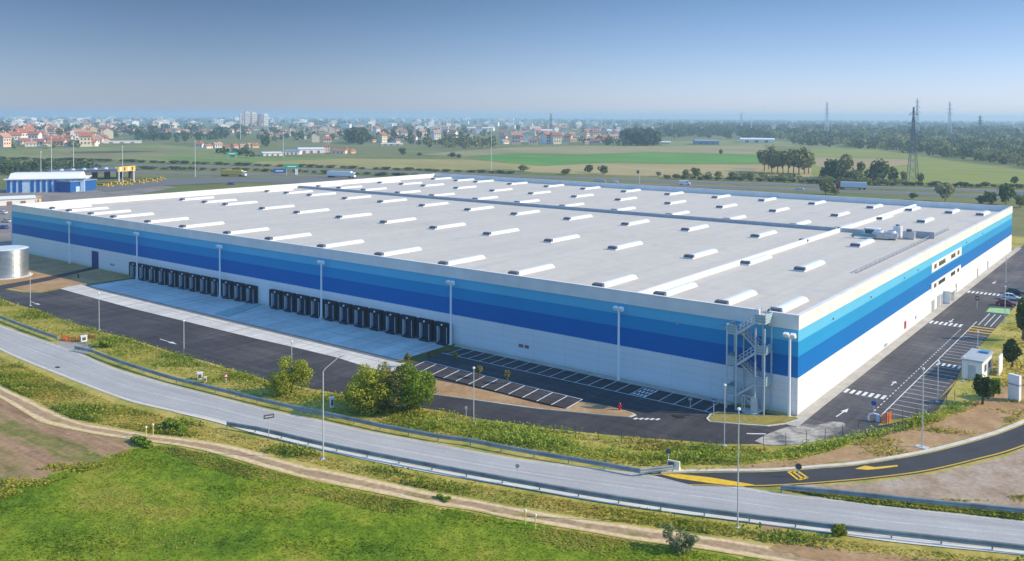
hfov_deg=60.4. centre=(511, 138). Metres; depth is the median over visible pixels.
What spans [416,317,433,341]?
dock door
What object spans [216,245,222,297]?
floodlight post
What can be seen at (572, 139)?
house
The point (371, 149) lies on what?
field
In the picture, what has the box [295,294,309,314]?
dock door
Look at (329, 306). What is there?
dock door
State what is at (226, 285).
dock door
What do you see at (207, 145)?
house
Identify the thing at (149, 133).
woodland
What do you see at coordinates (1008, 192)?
tree
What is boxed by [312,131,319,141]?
house
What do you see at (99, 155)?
field
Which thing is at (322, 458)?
lamp post
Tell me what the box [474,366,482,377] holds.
sapling
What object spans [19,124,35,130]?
house
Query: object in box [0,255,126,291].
bare soil
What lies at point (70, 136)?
house
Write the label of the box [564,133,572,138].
house
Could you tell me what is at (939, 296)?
door
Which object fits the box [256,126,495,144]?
woodland
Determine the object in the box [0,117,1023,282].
ground
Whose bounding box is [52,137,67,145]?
house
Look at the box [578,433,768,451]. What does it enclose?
dry grass
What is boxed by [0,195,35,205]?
industrial shed
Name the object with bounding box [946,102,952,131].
pylon
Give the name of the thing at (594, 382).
road marking
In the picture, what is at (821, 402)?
pavement
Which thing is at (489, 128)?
industrial shed
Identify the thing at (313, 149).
industrial shed
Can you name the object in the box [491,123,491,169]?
mast
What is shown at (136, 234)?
floodlight post
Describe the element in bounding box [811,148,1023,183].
field
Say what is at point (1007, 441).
road
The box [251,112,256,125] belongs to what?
apartment tower
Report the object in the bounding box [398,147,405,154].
tree
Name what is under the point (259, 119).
apartment tower
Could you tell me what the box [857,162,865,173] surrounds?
tree
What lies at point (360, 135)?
woodland
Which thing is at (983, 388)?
tree
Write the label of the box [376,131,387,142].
house
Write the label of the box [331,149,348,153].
industrial shed
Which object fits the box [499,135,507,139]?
house
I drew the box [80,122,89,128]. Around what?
house
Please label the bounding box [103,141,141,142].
industrial shed
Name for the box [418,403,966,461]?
weeds
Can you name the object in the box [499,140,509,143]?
house
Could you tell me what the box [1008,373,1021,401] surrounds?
totem sign
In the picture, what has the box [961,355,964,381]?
lamp post
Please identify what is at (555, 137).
house
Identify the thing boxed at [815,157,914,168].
field
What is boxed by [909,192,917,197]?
tree
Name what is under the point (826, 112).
pylon
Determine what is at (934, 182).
tree
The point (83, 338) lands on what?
utility cabinet
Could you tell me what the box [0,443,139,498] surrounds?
weeds
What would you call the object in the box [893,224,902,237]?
exhaust fan
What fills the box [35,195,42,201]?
industrial shed
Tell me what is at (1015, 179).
tree
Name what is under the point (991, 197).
tree
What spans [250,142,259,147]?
house
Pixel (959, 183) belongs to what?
tree
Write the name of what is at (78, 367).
road
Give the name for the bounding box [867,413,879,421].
pipe barrier
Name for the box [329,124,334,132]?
house
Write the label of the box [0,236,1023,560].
verge
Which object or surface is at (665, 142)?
industrial shed
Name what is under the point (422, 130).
house
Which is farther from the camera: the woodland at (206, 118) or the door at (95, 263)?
the woodland at (206, 118)
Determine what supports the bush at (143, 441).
on the verge
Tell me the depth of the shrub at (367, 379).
112.96 m
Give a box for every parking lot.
[0,186,174,245]
[0,289,960,443]
[411,361,580,407]
[802,245,1023,440]
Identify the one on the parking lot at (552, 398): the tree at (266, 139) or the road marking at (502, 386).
the road marking at (502, 386)
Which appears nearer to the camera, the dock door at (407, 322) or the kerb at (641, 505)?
the kerb at (641, 505)
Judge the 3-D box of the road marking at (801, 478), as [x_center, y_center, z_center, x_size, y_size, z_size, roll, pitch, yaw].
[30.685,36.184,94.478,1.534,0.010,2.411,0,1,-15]
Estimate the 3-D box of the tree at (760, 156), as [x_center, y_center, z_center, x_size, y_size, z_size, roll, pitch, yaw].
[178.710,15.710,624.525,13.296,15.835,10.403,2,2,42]
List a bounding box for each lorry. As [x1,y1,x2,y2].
[220,170,246,176]
[327,171,355,177]
[836,181,866,189]
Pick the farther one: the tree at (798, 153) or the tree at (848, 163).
the tree at (798, 153)
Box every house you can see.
[0,132,11,146]
[10,130,21,143]
[13,127,28,137]
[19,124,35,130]
[19,137,29,143]
[24,141,36,146]
[27,129,42,140]
[32,138,46,145]
[41,141,53,146]
[46,126,56,134]
[46,135,59,140]
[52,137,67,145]
[63,134,72,139]
[64,142,71,146]
[74,127,85,139]
[78,131,91,146]
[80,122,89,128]
[90,124,97,131]
[91,138,98,145]
[95,137,104,142]
[101,124,110,133]
[103,126,113,138]
[173,128,180,132]
[194,142,203,147]
[203,144,212,147]
[212,142,222,147]
[230,143,238,147]
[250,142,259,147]
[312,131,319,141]
[322,143,329,152]
[323,136,331,141]
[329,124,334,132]
[348,149,355,152]
[372,126,380,133]
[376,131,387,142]
[398,129,407,138]
[418,128,424,135]
[431,130,440,139]
[448,129,458,136]
[476,126,481,133]
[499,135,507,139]
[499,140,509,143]
[511,131,521,143]
[524,131,532,141]
[528,137,537,143]
[532,127,540,135]
[539,130,550,143]
[549,131,562,143]
[552,124,558,131]
[561,126,566,132]
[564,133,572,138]
[569,138,576,141]
[581,129,589,137]
[589,128,600,136]
[592,139,600,143]
[601,127,606,134]
[608,133,618,139]
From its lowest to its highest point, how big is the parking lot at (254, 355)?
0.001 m
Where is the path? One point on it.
(16, 284)
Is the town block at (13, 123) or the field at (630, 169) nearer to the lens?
the field at (630, 169)
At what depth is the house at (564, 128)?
1993.91 m
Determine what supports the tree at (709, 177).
on the ground at (1017, 215)
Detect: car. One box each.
[0,225,8,228]
[995,298,1016,306]
[1000,293,1020,300]
[1006,287,1023,295]
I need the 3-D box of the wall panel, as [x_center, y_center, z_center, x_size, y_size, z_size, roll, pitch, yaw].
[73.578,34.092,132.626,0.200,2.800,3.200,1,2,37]
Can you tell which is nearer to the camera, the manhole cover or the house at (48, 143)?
the manhole cover
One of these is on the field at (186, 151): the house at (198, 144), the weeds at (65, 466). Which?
the house at (198, 144)
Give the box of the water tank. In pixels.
[0,245,32,279]
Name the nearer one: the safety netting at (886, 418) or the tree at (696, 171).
the safety netting at (886, 418)
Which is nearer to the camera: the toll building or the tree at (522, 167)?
the toll building
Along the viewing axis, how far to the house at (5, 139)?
1036.90 m
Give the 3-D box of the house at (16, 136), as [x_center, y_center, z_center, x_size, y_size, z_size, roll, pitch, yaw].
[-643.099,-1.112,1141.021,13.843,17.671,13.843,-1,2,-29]
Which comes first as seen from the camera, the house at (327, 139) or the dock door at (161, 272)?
the dock door at (161, 272)
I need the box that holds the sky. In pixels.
[0,0,1023,120]
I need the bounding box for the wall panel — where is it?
[998,353,1002,375]
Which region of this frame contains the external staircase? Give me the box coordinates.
[725,306,772,414]
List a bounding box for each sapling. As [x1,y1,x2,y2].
[404,353,410,364]
[452,351,457,363]
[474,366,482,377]
[504,370,510,383]
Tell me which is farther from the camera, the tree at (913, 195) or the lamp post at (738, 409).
the tree at (913, 195)
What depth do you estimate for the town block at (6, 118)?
4722.36 m
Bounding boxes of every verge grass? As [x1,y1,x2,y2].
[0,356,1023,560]
[780,489,1023,520]
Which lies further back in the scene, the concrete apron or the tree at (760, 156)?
the tree at (760, 156)
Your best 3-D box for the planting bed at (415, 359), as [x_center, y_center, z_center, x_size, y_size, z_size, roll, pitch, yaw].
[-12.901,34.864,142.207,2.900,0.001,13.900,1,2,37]
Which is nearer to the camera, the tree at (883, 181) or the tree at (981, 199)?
the tree at (981, 199)
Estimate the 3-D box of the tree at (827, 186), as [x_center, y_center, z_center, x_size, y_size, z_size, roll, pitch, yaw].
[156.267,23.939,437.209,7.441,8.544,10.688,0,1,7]
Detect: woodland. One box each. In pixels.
[0,116,510,122]
[0,119,661,130]
[0,125,100,134]
[0,157,100,174]
[11,138,80,148]
[112,122,249,141]
[215,146,255,156]
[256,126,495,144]
[344,126,369,143]
[423,133,497,148]
[514,118,1023,128]
[579,135,630,145]
[618,126,661,145]
[654,122,1023,163]
[656,122,768,136]
[687,171,906,184]
[820,167,898,181]
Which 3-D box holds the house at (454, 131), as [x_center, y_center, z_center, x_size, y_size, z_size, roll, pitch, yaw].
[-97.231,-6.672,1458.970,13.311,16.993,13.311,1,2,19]
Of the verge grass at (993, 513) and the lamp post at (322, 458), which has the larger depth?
the lamp post at (322, 458)
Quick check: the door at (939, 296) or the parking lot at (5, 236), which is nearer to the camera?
the door at (939, 296)
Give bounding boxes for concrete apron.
[60,284,404,370]
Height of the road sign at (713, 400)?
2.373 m
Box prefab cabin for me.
[961,348,993,378]
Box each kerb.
[173,411,1023,554]
[425,392,635,417]
[661,419,1023,472]
[706,412,800,426]
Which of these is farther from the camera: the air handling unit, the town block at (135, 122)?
the town block at (135, 122)
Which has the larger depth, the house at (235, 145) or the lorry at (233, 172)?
the house at (235, 145)
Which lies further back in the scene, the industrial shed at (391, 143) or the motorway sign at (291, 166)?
the industrial shed at (391, 143)
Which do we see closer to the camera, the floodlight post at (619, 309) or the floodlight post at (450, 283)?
the floodlight post at (619, 309)
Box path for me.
[0,267,97,289]
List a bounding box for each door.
[92,251,98,267]
[129,262,139,278]
[138,264,148,280]
[148,265,157,282]
[157,267,167,284]
[167,269,177,286]
[177,271,187,289]
[188,273,198,291]
[199,275,210,293]
[210,277,221,296]
[221,280,233,298]
[233,282,244,301]
[244,284,257,303]
[269,289,282,309]
[282,291,295,311]
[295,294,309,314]
[309,297,323,317]
[323,299,337,320]
[337,302,352,324]
[352,305,367,327]
[367,308,383,330]
[383,311,399,334]
[400,314,416,337]
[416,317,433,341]
[434,321,449,345]
[932,299,934,311]
[937,294,940,307]
[968,365,975,378]
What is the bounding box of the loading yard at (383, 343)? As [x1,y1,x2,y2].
[89,279,446,359]
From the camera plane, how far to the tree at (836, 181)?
507.20 m
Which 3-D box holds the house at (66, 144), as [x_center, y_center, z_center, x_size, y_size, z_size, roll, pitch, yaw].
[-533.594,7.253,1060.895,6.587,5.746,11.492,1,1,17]
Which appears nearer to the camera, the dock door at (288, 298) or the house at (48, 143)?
the dock door at (288, 298)
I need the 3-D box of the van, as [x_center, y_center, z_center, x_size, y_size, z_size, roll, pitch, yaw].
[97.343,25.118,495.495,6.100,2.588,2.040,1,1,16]
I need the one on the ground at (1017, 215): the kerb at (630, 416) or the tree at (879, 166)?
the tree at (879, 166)
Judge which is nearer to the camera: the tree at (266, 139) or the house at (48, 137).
the tree at (266, 139)
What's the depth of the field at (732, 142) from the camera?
1234.99 m
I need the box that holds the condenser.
[903,229,915,239]
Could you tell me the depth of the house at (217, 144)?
1036.76 m
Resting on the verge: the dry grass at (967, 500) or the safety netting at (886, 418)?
the safety netting at (886, 418)
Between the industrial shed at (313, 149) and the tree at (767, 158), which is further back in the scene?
the industrial shed at (313, 149)
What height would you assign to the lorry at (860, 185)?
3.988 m
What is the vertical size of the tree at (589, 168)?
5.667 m
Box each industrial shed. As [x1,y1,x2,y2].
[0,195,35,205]
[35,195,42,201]
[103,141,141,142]
[260,152,282,155]
[285,149,301,154]
[297,147,324,152]
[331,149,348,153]
[381,143,402,144]
[467,127,494,130]
[661,141,670,143]
[693,139,718,144]
[740,138,774,142]
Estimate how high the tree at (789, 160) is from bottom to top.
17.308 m
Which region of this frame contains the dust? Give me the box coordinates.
[755,422,844,444]
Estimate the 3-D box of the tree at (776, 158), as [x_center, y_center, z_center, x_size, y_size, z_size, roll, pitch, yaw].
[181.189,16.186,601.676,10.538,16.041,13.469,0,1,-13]
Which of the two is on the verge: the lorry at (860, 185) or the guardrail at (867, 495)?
the guardrail at (867, 495)
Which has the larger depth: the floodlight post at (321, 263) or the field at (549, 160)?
the field at (549, 160)
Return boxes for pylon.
[824,102,829,130]
[906,107,918,181]
[915,98,919,131]
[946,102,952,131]
[976,115,983,137]
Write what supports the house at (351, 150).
on the field at (371, 149)
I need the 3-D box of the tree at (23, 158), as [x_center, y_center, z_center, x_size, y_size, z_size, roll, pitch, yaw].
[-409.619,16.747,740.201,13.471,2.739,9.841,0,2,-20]
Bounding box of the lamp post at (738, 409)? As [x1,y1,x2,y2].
[734,407,740,528]
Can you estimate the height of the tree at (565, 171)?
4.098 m
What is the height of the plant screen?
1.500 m
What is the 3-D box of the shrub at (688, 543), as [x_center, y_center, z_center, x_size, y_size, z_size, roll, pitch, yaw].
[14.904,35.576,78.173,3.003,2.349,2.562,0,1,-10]
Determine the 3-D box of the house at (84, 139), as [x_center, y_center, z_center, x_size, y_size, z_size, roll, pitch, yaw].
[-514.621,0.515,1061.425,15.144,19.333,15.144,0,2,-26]
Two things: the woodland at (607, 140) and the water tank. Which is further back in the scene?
the woodland at (607, 140)
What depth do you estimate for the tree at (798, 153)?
592.97 m
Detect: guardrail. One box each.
[0,316,57,340]
[74,346,672,475]
[226,421,1023,550]
[781,484,1023,512]
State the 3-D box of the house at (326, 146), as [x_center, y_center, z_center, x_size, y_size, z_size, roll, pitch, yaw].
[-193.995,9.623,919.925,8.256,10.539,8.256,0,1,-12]
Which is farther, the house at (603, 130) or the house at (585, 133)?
the house at (603, 130)
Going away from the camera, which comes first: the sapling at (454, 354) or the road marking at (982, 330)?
the sapling at (454, 354)
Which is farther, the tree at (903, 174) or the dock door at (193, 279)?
the tree at (903, 174)
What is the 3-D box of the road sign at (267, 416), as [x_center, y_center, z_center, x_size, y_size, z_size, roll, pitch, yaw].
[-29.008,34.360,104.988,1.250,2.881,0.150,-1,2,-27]
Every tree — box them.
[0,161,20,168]
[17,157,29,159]
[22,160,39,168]
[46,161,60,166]
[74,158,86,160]
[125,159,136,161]
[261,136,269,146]
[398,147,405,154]
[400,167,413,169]
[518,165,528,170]
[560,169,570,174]
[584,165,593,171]
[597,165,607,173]
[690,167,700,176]
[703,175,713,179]
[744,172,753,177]
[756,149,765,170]
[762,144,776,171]
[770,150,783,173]
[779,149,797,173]
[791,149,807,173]
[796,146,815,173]
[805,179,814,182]
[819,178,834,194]
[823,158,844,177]
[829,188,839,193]
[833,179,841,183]
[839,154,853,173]
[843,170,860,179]
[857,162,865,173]
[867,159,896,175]
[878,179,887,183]
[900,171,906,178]
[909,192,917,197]
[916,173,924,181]
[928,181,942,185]
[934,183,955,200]
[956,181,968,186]
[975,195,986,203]
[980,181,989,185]
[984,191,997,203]
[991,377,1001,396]
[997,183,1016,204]
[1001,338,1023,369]
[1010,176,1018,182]
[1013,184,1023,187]
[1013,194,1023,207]
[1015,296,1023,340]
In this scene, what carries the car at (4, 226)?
on the parking lot at (5, 236)
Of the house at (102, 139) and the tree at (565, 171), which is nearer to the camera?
the tree at (565, 171)
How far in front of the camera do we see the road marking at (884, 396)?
132.86 m
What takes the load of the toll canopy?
on the ground at (1017, 215)
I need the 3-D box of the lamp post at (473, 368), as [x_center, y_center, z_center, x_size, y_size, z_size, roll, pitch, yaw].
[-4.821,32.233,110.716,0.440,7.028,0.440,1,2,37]
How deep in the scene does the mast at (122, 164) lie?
491.69 m
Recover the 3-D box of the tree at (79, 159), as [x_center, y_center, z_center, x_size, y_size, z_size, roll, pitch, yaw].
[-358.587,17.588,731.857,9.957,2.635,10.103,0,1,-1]
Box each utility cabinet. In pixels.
[80,335,86,341]
[197,372,202,379]
[329,396,334,408]
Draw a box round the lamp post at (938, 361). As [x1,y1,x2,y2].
[936,360,939,402]
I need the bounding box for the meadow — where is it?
[0,446,760,560]
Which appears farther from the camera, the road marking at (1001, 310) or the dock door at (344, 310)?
the road marking at (1001, 310)
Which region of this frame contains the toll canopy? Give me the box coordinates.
[44,167,139,179]
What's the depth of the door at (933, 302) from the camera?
174.78 m
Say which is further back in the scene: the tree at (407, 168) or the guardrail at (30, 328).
the tree at (407, 168)
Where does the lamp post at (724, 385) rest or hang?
on the verge
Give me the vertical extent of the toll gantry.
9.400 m
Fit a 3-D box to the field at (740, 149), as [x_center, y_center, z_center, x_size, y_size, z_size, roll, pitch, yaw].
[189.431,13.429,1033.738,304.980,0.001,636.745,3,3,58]
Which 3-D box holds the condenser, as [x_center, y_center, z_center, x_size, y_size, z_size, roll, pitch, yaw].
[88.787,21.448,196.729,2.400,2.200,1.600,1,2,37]
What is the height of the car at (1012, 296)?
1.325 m
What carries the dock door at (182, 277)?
in the warehouse
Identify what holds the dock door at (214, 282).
in the warehouse
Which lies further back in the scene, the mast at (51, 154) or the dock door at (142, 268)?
the mast at (51, 154)
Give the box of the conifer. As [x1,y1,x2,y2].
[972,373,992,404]
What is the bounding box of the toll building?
[3,171,91,192]
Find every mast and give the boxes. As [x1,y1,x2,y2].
[51,137,51,171]
[122,146,122,182]
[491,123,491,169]
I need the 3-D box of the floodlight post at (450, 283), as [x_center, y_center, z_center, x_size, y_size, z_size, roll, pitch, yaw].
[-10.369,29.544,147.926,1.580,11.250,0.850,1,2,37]
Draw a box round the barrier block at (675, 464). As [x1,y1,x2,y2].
[667,459,680,469]
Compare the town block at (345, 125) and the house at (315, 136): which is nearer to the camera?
the house at (315, 136)
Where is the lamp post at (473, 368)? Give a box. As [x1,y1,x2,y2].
[472,367,474,421]
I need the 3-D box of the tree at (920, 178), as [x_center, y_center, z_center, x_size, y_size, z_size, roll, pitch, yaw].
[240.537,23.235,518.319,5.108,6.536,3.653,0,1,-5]
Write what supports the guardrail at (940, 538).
on the verge
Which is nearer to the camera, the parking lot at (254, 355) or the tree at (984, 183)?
the parking lot at (254, 355)
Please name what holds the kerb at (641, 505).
on the road at (78, 367)
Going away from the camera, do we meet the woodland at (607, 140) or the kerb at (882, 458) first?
the kerb at (882, 458)
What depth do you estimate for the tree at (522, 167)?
613.58 m
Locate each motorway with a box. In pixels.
[4,170,1017,197]
[67,163,1023,192]
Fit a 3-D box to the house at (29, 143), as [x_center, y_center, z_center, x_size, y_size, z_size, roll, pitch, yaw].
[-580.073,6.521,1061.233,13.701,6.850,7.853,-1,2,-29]
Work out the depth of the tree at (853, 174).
532.08 m
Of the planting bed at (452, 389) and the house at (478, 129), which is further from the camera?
the house at (478, 129)
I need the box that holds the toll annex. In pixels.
[56,179,96,192]
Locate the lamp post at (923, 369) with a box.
[920,367,924,447]
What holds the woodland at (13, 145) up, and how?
on the ground at (1017, 215)
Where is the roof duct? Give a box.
[852,233,875,238]
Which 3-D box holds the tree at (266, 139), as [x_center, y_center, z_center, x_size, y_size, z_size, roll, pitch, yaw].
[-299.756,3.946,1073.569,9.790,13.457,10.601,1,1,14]
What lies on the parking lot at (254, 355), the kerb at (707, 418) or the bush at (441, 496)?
the kerb at (707, 418)
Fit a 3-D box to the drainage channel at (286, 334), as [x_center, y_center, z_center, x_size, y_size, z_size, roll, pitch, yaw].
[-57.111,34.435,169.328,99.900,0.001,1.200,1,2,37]
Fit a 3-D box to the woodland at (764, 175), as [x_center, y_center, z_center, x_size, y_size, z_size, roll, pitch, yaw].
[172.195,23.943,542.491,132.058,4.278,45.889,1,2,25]
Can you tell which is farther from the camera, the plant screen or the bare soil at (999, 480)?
the plant screen
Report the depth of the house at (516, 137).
1201.54 m
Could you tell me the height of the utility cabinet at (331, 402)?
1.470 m
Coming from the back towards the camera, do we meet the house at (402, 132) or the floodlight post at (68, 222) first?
the house at (402, 132)
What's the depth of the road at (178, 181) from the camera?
509.89 m
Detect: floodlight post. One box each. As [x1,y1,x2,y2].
[66,221,70,263]
[134,232,138,279]
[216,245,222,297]
[317,260,324,319]
[445,280,454,344]
[613,306,623,379]
[783,332,795,415]
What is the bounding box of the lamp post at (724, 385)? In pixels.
[722,384,726,445]
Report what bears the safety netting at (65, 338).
on the verge
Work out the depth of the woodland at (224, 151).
880.83 m
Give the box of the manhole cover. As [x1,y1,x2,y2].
[672,414,684,417]
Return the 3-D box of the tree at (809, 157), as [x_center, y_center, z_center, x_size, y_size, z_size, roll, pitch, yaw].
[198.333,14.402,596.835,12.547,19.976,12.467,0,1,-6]
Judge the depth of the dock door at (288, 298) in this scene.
174.87 m
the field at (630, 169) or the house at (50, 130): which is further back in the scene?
the house at (50, 130)
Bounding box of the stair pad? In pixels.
[740,407,766,414]
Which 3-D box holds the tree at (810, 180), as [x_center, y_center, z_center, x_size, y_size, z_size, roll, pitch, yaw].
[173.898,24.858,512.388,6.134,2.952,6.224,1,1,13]
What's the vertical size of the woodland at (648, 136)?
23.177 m
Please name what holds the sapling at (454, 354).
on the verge
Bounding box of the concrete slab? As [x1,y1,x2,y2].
[215,303,261,316]
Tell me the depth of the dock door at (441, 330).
150.12 m
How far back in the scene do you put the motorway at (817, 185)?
545.79 m
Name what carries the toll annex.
on the ground at (1017, 215)
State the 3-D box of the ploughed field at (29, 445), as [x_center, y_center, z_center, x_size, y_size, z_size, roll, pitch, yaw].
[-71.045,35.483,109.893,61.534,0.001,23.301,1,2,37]
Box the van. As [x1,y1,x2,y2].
[679,180,690,184]
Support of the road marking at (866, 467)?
on the road at (1007, 441)
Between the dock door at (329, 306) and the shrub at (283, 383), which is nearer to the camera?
the shrub at (283, 383)
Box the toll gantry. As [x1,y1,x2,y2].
[117,166,134,181]
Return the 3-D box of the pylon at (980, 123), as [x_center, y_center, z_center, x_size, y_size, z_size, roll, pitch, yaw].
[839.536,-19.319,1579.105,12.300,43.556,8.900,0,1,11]
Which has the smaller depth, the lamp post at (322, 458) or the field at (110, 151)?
the lamp post at (322, 458)
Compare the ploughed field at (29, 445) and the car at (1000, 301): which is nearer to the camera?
the ploughed field at (29, 445)
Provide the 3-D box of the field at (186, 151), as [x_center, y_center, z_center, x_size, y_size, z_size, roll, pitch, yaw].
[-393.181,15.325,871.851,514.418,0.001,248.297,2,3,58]
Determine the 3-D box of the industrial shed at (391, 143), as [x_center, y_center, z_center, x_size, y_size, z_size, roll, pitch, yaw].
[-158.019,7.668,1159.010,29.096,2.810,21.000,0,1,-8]
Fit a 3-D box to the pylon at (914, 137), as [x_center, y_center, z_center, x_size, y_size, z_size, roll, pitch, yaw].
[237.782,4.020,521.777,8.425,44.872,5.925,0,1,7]
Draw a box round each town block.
[4,117,15,120]
[10,121,21,125]
[131,121,138,125]
[339,123,351,127]
[385,123,392,127]
[489,121,498,125]
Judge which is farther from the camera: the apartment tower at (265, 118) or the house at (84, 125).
the apartment tower at (265, 118)
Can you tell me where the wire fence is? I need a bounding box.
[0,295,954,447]
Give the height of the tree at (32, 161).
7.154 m
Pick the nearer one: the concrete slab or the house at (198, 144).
the concrete slab
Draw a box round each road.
[0,325,1023,550]
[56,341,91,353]
[96,177,340,191]
[650,423,1023,486]
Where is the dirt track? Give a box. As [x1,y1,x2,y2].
[0,386,832,560]
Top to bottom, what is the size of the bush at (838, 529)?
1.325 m
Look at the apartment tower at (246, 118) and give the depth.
3283.43 m
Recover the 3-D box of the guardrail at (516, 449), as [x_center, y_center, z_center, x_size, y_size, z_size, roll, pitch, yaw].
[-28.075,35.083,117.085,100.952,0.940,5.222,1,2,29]
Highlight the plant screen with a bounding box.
[915,231,933,238]
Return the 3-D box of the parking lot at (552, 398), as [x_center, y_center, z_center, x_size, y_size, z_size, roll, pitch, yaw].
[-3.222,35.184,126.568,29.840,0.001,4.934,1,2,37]
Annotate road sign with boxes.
[263,414,273,437]
[712,398,715,415]
[795,463,801,477]
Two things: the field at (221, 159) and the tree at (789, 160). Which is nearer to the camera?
the tree at (789, 160)
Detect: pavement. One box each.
[454,344,732,404]
[786,247,1020,426]
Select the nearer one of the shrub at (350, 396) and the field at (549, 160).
the shrub at (350, 396)
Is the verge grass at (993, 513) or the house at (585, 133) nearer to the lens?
the verge grass at (993, 513)
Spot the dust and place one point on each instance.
(777, 437)
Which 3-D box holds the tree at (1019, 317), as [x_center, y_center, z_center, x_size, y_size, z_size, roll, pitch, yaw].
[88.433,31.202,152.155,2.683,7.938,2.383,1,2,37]
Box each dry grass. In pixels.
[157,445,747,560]
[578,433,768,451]
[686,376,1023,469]
[927,494,1023,502]
[960,322,1023,407]
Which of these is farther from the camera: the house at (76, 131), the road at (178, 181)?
the house at (76, 131)
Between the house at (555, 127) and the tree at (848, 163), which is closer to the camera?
the tree at (848, 163)
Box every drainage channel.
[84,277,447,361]
[87,286,398,361]
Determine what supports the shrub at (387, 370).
on the verge
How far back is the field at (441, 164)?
706.64 m
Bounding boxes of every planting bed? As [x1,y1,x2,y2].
[396,344,459,362]
[420,376,632,415]
[709,412,798,424]
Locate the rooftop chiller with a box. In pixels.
[872,229,897,239]
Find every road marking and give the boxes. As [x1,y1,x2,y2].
[415,361,582,407]
[444,348,717,412]
[633,291,1000,419]
[662,474,753,485]
[788,470,808,479]
[856,465,896,469]
[967,326,995,333]
[986,308,1009,313]
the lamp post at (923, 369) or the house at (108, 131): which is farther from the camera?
the house at (108, 131)
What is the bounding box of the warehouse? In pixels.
[11,173,1012,415]
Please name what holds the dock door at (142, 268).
in the warehouse
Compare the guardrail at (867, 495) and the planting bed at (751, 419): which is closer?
the guardrail at (867, 495)
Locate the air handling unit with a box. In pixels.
[864,227,885,236]
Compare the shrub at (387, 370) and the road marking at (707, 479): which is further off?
the shrub at (387, 370)
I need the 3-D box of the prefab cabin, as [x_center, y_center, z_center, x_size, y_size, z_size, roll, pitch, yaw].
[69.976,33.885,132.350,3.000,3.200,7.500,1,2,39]
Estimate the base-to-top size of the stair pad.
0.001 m
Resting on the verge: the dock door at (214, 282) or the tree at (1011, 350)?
the tree at (1011, 350)
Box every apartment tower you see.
[239,114,242,123]
[244,111,249,125]
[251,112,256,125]
[258,114,261,125]
[263,113,267,124]
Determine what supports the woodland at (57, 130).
on the ground at (1017, 215)
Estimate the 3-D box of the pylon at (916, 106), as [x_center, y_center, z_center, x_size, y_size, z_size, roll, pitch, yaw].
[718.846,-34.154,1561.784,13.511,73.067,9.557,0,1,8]
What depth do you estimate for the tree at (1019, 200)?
378.40 m
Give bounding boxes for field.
[0,145,255,163]
[0,398,134,489]
[30,150,182,157]
[72,151,156,152]
[162,156,345,161]
[256,159,539,169]
[277,139,457,157]
[425,145,765,155]
[471,153,759,165]
[514,163,820,178]
[661,140,848,148]
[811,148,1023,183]
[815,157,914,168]
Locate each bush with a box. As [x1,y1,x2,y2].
[98,338,118,346]
[129,435,152,447]
[156,418,186,431]
[436,493,450,501]
[831,523,847,535]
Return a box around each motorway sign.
[226,152,237,154]
[273,169,285,172]
[284,164,298,175]
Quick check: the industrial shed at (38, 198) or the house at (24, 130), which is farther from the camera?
the house at (24, 130)
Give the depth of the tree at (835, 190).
436.69 m
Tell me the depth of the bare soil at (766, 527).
82.34 m
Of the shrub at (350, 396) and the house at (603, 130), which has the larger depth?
the house at (603, 130)
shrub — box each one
[266,355,313,395]
[343,362,399,415]
[344,384,371,408]
[370,361,415,411]
[385,362,437,409]
[662,522,699,553]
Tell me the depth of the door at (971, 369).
129.54 m
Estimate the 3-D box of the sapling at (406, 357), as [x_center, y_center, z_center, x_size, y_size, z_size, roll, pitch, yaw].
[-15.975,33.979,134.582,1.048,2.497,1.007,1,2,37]
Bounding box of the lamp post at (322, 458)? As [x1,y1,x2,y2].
[321,355,345,459]
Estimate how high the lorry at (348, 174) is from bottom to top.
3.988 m
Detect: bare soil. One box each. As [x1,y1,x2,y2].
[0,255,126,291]
[695,373,1023,468]
[761,525,783,535]
[769,544,949,560]
[795,449,1023,512]
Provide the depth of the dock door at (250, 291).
182.23 m
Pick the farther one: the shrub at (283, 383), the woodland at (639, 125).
the woodland at (639, 125)
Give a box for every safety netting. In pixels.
[62,335,79,341]
[880,409,891,423]

